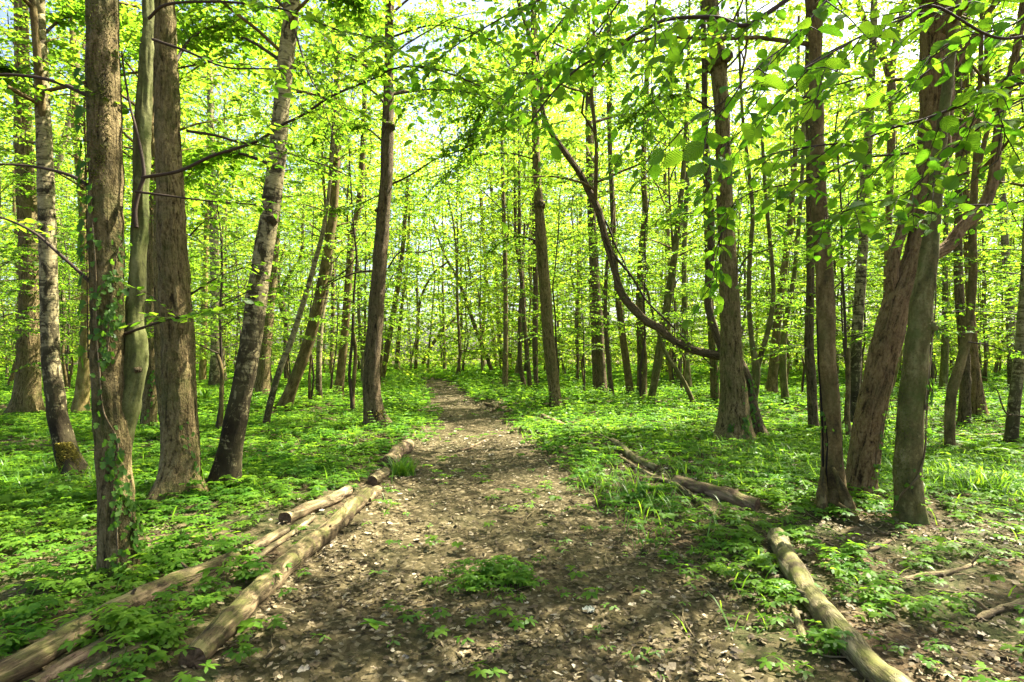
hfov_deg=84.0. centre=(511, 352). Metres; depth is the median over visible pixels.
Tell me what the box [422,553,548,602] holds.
herb plant
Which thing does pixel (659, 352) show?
forest tree
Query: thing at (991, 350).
young tree
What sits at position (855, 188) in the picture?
young tree
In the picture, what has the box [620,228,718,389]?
young tree
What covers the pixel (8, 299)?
young tree
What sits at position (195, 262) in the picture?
young tree
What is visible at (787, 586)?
herb plant
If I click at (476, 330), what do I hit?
young tree
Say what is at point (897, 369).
young tree
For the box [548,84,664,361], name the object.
young tree
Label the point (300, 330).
young tree
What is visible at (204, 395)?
strap leaf plant
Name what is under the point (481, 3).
sky
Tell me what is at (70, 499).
ground cover
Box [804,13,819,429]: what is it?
forest tree
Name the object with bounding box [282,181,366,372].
young tree
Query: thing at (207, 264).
young tree
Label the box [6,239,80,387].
young tree
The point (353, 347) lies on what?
young tree
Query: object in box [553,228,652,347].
young tree
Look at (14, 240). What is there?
young tree
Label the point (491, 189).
young tree
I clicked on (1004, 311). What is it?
young tree
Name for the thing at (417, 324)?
young tree
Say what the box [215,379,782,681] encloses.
path
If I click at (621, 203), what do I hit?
young tree
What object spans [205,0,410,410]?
forest tree
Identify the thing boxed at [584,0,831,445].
oak tree
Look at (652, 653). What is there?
seedlings
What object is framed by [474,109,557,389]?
young tree
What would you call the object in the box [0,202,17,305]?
young tree
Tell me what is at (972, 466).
fern
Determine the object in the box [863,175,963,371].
young tree
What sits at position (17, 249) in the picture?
young tree
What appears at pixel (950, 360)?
young tree
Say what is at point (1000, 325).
young tree
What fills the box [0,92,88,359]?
young tree
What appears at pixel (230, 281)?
young tree
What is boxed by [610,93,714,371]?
young tree
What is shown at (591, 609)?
crumpled leaf
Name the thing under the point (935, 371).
young tree
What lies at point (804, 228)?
young tree
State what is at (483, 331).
young tree
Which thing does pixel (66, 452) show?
birch tree
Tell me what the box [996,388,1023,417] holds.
broken branch
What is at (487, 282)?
young tree
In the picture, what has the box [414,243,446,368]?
young tree
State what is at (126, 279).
young tree
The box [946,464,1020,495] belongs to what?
grass tuft
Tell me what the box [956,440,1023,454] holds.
fallen log
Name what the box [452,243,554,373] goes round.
young tree
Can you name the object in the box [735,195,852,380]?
young tree
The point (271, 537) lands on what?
fallen branch
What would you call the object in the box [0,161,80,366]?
young tree
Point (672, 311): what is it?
young tree
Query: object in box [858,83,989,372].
young tree
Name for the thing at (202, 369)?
young tree
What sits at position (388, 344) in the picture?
young tree
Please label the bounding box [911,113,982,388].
young tree
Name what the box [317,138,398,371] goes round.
young tree
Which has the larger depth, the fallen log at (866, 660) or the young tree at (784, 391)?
the young tree at (784, 391)
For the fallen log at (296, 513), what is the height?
0.140 m
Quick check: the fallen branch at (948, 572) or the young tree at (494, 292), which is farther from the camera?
the young tree at (494, 292)
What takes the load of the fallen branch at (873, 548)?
on the ground at (162, 671)
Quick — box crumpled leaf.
[582,605,594,612]
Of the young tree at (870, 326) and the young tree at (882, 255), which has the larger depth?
the young tree at (882, 255)
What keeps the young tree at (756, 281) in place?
on the ground at (162, 671)
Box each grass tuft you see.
[381,455,423,476]
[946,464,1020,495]
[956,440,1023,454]
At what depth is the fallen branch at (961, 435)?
10.34 m
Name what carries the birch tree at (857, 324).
on the ground at (162, 671)
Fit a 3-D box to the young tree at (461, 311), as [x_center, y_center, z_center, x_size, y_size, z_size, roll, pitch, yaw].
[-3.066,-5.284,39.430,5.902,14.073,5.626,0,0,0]
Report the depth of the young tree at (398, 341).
41.88 m
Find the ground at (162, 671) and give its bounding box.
[0,355,1023,681]
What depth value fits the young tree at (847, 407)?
9.66 m
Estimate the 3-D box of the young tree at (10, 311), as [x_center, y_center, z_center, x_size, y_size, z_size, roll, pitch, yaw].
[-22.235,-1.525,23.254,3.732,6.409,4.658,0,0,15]
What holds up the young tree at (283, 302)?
on the ground at (162, 671)
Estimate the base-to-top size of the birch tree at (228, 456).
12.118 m
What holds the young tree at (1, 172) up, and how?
on the ground at (162, 671)
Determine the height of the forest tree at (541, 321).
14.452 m
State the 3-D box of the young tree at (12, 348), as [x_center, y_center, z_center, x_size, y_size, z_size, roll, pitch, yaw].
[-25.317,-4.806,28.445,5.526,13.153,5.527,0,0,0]
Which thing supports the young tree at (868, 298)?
on the ground at (162, 671)
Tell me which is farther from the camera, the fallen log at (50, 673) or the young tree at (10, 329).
the young tree at (10, 329)
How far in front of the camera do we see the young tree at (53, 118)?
36.85 m
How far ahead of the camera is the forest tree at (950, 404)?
8.90 m
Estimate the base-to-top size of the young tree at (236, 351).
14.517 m
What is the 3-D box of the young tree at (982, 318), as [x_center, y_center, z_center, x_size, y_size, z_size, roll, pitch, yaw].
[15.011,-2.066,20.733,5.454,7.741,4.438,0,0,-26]
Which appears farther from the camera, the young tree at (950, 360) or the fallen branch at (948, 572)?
the young tree at (950, 360)
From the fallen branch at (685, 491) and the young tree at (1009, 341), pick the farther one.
the young tree at (1009, 341)
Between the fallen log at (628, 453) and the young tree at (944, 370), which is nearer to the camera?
the fallen log at (628, 453)
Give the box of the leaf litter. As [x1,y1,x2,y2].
[0,387,1023,681]
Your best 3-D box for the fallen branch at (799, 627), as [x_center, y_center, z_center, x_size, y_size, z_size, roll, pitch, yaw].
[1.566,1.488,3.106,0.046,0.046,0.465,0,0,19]
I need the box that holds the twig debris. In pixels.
[1,442,1022,681]
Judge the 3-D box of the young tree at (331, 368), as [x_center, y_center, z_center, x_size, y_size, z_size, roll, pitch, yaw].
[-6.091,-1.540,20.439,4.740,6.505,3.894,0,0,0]
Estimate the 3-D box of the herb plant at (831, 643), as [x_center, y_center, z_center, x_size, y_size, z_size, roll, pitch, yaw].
[1.581,1.442,2.860,0.326,0.148,0.315,0,0,-16]
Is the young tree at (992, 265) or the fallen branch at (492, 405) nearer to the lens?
the fallen branch at (492, 405)
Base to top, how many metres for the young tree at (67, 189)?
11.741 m
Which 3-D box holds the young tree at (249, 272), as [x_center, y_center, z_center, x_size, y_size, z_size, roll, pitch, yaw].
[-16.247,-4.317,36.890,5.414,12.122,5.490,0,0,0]
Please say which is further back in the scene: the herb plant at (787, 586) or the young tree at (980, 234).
the young tree at (980, 234)
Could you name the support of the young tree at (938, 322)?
on the ground at (162, 671)
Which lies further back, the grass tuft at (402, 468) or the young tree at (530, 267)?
the young tree at (530, 267)
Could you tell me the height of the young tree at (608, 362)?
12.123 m
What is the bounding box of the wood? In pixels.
[0,0,1023,372]
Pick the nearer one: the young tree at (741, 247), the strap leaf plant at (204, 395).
the strap leaf plant at (204, 395)
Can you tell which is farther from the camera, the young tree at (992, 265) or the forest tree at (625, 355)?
the young tree at (992, 265)
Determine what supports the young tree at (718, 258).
on the ground at (162, 671)
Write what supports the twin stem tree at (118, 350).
on the ground at (162, 671)
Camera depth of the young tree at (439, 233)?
28.82 m
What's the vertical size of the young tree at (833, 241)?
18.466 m
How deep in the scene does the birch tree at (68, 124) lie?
30.80 m
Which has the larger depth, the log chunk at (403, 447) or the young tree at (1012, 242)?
the young tree at (1012, 242)
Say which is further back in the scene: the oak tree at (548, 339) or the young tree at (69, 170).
the young tree at (69, 170)
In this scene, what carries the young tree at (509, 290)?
on the ground at (162, 671)
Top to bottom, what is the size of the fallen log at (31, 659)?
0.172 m
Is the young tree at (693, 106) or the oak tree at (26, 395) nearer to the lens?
the oak tree at (26, 395)
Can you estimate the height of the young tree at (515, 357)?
17.928 m
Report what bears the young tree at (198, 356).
on the ground at (162, 671)
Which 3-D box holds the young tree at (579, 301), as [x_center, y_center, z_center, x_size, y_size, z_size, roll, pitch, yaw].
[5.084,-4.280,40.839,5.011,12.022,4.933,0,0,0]
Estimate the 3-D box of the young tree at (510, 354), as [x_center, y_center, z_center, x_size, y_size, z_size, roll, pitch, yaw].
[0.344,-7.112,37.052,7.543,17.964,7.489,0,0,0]
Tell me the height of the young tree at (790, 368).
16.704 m
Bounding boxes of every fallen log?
[0,549,251,681]
[28,623,137,681]
[69,635,154,681]
[178,487,373,668]
[278,485,352,524]
[600,434,660,471]
[672,475,759,510]
[767,527,913,681]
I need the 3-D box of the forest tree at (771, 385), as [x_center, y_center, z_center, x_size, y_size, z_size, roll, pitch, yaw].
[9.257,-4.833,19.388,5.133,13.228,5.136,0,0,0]
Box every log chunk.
[367,467,389,485]
[367,485,381,504]
[381,438,413,466]
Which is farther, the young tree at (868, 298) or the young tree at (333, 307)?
the young tree at (868, 298)
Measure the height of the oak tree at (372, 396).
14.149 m
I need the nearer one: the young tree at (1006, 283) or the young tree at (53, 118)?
the young tree at (1006, 283)
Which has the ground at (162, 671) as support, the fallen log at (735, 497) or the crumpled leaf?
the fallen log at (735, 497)
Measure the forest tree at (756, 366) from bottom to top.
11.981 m
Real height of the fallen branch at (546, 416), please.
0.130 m
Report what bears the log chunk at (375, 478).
on the ground at (162, 671)
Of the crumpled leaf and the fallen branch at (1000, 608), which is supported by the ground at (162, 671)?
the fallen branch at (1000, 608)
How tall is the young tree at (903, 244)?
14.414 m
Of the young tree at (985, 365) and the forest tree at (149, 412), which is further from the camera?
the young tree at (985, 365)
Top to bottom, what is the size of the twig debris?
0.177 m
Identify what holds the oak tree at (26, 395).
on the ground at (162, 671)
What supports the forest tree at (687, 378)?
on the ground at (162, 671)
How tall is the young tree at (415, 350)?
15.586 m
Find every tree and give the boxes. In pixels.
[0,0,136,414]
[0,0,221,415]
[0,0,300,479]
[0,0,313,436]
[0,0,514,583]
[0,87,35,373]
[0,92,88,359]
[0,106,76,352]
[0,106,87,342]
[0,110,235,374]
[0,125,70,379]
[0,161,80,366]
[0,162,128,391]
[0,170,17,385]
[0,178,61,358]
[0,199,79,397]
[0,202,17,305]
[0,235,15,365]
[0,247,16,347]
[2,141,84,374]
[5,31,80,372]
[5,223,129,350]
[6,0,274,426]
[6,111,86,370]
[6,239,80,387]
[55,175,80,361]
[57,7,220,361]
[57,134,249,334]
[59,200,126,359]
[61,16,253,361]
[62,159,144,359]
[65,0,368,504]
[71,76,339,428]
[73,200,235,345]
[119,0,408,490]
[124,258,214,338]
[127,125,244,361]
[180,15,313,380]
[181,35,272,388]
[186,196,223,359]
[188,147,286,367]
[188,212,308,358]
[191,149,229,382]
[195,200,251,364]
[201,115,342,382]
[202,0,349,395]
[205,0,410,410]
[208,213,274,363]
[214,80,461,413]
[224,198,298,366]
[232,256,334,381]
[238,173,395,405]
[262,0,406,426]
[263,0,612,429]
[272,171,343,372]
[273,184,360,374]
[274,208,330,369]
[274,217,411,393]
[277,31,421,401]
[277,205,306,379]
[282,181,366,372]
[289,10,452,382]
[289,26,424,396]
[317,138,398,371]
[321,0,1023,330]
[323,204,439,385]
[329,98,346,372]
[339,150,437,365]
[360,172,452,370]
[376,0,650,408]
[381,178,421,381]
[386,23,531,375]
[386,194,416,370]
[405,59,561,389]
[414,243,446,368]
[421,306,463,363]
[424,142,530,370]
[426,0,769,438]
[430,175,500,369]
[433,215,492,369]
[436,19,587,377]
[449,203,477,356]
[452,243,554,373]
[460,4,683,396]
[462,165,647,372]
[462,194,492,365]
[463,27,603,373]
[463,102,569,368]
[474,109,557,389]
[476,164,512,368]
[479,191,497,366]
[481,193,540,369]
[486,136,585,387]
[488,109,588,370]
[489,134,533,386]
[494,0,918,523]
[501,90,620,374]
[510,205,588,368]
[511,64,647,380]
[523,228,651,390]
[525,177,598,374]
[526,259,560,364]
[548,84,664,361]
[553,104,717,404]
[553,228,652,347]
[559,218,608,360]
[560,0,640,393]
[561,145,667,370]
[561,193,600,369]
[572,21,632,396]
[580,0,713,396]
[582,167,659,360]
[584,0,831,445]
[606,0,749,402]
[609,148,717,372]
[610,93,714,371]
[611,35,757,383]
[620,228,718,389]
[624,134,715,378]
[628,248,707,386]
[632,172,714,368]
[637,127,677,383]
[650,189,816,348]
[655,0,753,402]
[658,0,823,402]
[659,143,759,369]
[662,63,712,386]
[677,57,803,362]
[680,138,781,365]
[696,121,804,358]
[704,29,1023,439]
[731,15,859,397]
[735,92,850,375]
[735,114,836,374]
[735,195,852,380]
[744,237,851,393]
[745,162,942,362]
[751,157,839,369]
[752,133,857,371]
[755,70,894,382]
[757,13,849,405]
[764,44,908,372]
[768,182,940,387]
[772,0,1023,497]
[784,217,882,352]
[792,124,878,369]
[793,0,877,422]
[796,92,903,356]
[802,98,906,365]
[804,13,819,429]
[822,13,1023,426]
[826,0,1023,450]
[829,0,1023,419]
[831,70,999,366]
[835,154,1022,393]
[837,141,940,368]
[852,189,1002,354]
[854,142,942,370]
[856,0,907,295]
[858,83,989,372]
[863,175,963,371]
[864,147,955,360]
[871,2,1023,359]
[883,191,950,387]
[889,0,1009,524]
[890,2,1023,446]
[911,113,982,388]
[929,258,997,384]
[933,86,1023,373]
[934,45,1023,381]
[934,153,1005,370]
[935,158,1022,374]
[939,103,1023,370]
[939,110,1021,359]
[947,114,1023,328]
[953,31,1023,387]
[977,18,1023,362]
[977,213,1022,349]
[978,126,1023,362]
[978,140,1023,338]
[982,174,1021,356]
[988,149,1023,356]
[989,106,1023,352]
[993,279,1018,360]
[995,237,1021,309]
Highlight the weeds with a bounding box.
[0,368,1023,474]
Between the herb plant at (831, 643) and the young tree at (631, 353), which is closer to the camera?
the herb plant at (831, 643)
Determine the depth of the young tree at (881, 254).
33.51 m
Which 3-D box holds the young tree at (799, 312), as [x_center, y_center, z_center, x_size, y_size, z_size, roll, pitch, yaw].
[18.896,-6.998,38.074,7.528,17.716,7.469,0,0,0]
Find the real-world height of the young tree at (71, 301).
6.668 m
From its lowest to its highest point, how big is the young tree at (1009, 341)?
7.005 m
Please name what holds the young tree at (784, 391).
on the ground at (162, 671)
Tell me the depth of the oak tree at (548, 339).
14.10 m
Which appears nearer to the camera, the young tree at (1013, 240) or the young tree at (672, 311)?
the young tree at (672, 311)
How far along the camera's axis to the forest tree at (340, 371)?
18.87 m
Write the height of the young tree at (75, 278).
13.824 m
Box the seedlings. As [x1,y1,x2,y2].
[2,458,1021,681]
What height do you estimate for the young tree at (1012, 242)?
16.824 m
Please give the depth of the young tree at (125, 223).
29.62 m
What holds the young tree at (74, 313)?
on the ground at (162, 671)
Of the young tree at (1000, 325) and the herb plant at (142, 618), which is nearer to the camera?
the herb plant at (142, 618)
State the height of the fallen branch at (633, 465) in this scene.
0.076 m
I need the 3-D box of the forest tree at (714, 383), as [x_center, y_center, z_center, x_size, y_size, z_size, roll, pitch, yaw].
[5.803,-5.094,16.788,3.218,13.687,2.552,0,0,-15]
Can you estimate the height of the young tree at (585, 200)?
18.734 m
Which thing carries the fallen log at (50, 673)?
on the ground at (162, 671)
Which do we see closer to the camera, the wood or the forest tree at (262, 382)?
the forest tree at (262, 382)
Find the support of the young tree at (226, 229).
on the ground at (162, 671)
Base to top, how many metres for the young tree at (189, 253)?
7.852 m
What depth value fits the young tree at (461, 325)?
61.43 m
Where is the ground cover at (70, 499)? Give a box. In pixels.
[0,363,1023,681]
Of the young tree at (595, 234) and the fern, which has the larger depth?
the young tree at (595, 234)
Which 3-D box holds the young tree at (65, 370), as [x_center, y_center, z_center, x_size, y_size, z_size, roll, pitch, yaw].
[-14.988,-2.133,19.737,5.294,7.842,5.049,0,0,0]
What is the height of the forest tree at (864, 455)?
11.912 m
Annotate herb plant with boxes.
[57,602,179,681]
[215,555,291,583]
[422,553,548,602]
[757,578,830,605]
[784,619,862,655]
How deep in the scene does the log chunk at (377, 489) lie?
5.86 m
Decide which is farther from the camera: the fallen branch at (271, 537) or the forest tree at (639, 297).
the forest tree at (639, 297)
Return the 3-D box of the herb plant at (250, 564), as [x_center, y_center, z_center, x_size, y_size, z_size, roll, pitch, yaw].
[-1.690,1.428,3.729,0.447,0.186,0.428,0,0,0]
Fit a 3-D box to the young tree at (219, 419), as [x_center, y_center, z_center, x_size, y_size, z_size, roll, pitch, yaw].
[-5.482,-1.514,10.695,3.812,6.506,4.010,0,0,16]
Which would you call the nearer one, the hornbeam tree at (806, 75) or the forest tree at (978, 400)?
the hornbeam tree at (806, 75)
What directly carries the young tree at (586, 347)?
on the ground at (162, 671)
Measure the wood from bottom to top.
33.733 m
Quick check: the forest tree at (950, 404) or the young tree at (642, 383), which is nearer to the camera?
the forest tree at (950, 404)
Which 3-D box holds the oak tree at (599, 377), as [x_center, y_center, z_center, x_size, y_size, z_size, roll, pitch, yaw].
[1.276,-5.304,18.695,5.528,14.293,9.176,0,0,41]
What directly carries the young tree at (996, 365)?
on the ground at (162, 671)
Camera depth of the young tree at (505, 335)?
21.29 m
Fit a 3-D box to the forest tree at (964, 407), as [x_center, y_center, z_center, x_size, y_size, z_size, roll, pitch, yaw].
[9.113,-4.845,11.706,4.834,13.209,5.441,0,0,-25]
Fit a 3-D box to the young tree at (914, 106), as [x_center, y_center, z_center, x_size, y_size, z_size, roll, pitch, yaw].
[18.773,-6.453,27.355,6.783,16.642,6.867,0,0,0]
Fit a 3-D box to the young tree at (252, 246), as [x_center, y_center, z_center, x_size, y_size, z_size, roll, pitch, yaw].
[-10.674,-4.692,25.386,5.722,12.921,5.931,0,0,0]
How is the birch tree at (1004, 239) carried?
on the ground at (162, 671)
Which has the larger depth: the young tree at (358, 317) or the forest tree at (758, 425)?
the young tree at (358, 317)
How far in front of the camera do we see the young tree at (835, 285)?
23.53 m
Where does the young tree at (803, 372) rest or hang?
on the ground at (162, 671)
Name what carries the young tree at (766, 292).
on the ground at (162, 671)
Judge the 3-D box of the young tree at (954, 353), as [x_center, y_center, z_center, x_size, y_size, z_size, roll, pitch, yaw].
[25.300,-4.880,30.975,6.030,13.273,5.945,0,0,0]
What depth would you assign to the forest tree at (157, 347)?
9.56 m
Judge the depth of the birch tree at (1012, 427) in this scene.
9.45 m
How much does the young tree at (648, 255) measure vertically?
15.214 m
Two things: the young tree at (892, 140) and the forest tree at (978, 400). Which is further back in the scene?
the young tree at (892, 140)
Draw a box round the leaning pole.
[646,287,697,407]
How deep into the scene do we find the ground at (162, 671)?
4.06 m
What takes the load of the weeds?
on the ground at (162, 671)
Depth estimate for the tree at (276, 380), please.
11.32 m
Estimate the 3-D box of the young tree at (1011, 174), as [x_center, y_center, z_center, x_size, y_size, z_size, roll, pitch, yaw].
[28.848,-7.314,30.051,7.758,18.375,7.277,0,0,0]
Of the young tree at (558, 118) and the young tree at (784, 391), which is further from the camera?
the young tree at (558, 118)
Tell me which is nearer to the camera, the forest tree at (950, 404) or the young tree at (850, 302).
the forest tree at (950, 404)
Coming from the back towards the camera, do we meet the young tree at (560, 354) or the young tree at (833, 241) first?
the young tree at (833, 241)
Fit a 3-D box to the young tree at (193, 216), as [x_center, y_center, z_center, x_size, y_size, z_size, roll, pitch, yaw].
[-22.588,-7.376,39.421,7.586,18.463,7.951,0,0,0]
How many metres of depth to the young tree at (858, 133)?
31.10 m
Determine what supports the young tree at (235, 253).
on the ground at (162, 671)
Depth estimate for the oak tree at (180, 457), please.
5.56 m
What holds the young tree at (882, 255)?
on the ground at (162, 671)
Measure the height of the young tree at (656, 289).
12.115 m
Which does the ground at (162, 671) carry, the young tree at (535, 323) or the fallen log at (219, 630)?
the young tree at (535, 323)
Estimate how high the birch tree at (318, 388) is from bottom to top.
12.224 m
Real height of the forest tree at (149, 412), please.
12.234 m
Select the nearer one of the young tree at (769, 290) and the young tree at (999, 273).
the young tree at (769, 290)
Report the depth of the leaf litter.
3.44 m
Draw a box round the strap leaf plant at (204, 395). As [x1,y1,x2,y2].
[197,387,215,403]
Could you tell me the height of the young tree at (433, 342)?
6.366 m
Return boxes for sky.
[0,0,1022,354]
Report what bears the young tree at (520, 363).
on the ground at (162, 671)
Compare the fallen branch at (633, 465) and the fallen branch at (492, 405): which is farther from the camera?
the fallen branch at (492, 405)
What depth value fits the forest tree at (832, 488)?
5.16 m
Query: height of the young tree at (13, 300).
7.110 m
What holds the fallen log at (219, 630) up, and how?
on the path
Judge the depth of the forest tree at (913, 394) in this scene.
4.83 m
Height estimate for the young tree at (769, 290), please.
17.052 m
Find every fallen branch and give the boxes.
[243,525,290,553]
[246,515,315,567]
[457,439,486,450]
[483,402,509,412]
[541,414,568,427]
[616,455,666,478]
[642,474,721,522]
[789,605,808,646]
[865,539,891,552]
[887,552,981,586]
[924,430,1003,436]
[965,594,1023,621]
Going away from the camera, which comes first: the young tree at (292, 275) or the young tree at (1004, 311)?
the young tree at (1004, 311)
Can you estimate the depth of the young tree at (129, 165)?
26.66 m
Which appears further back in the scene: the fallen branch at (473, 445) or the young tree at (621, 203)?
the young tree at (621, 203)
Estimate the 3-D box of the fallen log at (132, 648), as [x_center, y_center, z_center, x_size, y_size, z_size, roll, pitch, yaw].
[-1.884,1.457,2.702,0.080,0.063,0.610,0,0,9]
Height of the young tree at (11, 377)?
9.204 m
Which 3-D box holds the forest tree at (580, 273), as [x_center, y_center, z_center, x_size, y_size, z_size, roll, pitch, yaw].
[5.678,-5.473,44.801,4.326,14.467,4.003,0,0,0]
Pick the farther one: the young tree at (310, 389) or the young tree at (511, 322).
the young tree at (511, 322)
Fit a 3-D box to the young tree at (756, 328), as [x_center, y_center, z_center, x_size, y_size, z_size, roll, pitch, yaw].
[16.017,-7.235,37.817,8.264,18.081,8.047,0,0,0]
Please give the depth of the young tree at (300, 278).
40.77 m
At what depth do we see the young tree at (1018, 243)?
23.80 m
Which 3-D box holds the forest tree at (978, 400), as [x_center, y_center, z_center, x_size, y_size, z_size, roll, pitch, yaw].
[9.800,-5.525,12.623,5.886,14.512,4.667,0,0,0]
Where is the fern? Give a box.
[924,455,992,467]
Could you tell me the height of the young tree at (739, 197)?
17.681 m
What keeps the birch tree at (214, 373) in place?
on the ground at (162, 671)
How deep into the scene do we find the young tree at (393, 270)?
23.60 m
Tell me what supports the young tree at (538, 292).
on the ground at (162, 671)
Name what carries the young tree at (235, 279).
on the ground at (162, 671)
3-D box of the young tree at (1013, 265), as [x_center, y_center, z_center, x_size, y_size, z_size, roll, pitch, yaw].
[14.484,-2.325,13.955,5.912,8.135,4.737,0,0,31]
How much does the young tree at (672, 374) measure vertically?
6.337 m
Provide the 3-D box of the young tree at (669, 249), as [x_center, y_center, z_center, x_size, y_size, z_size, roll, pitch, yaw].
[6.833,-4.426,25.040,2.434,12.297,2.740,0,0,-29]
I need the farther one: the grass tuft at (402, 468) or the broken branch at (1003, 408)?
the broken branch at (1003, 408)
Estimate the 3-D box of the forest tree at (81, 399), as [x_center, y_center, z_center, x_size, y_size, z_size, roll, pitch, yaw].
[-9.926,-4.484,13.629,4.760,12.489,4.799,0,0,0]
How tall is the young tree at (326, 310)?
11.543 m
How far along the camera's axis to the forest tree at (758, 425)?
10.15 m
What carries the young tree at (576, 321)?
on the ground at (162, 671)

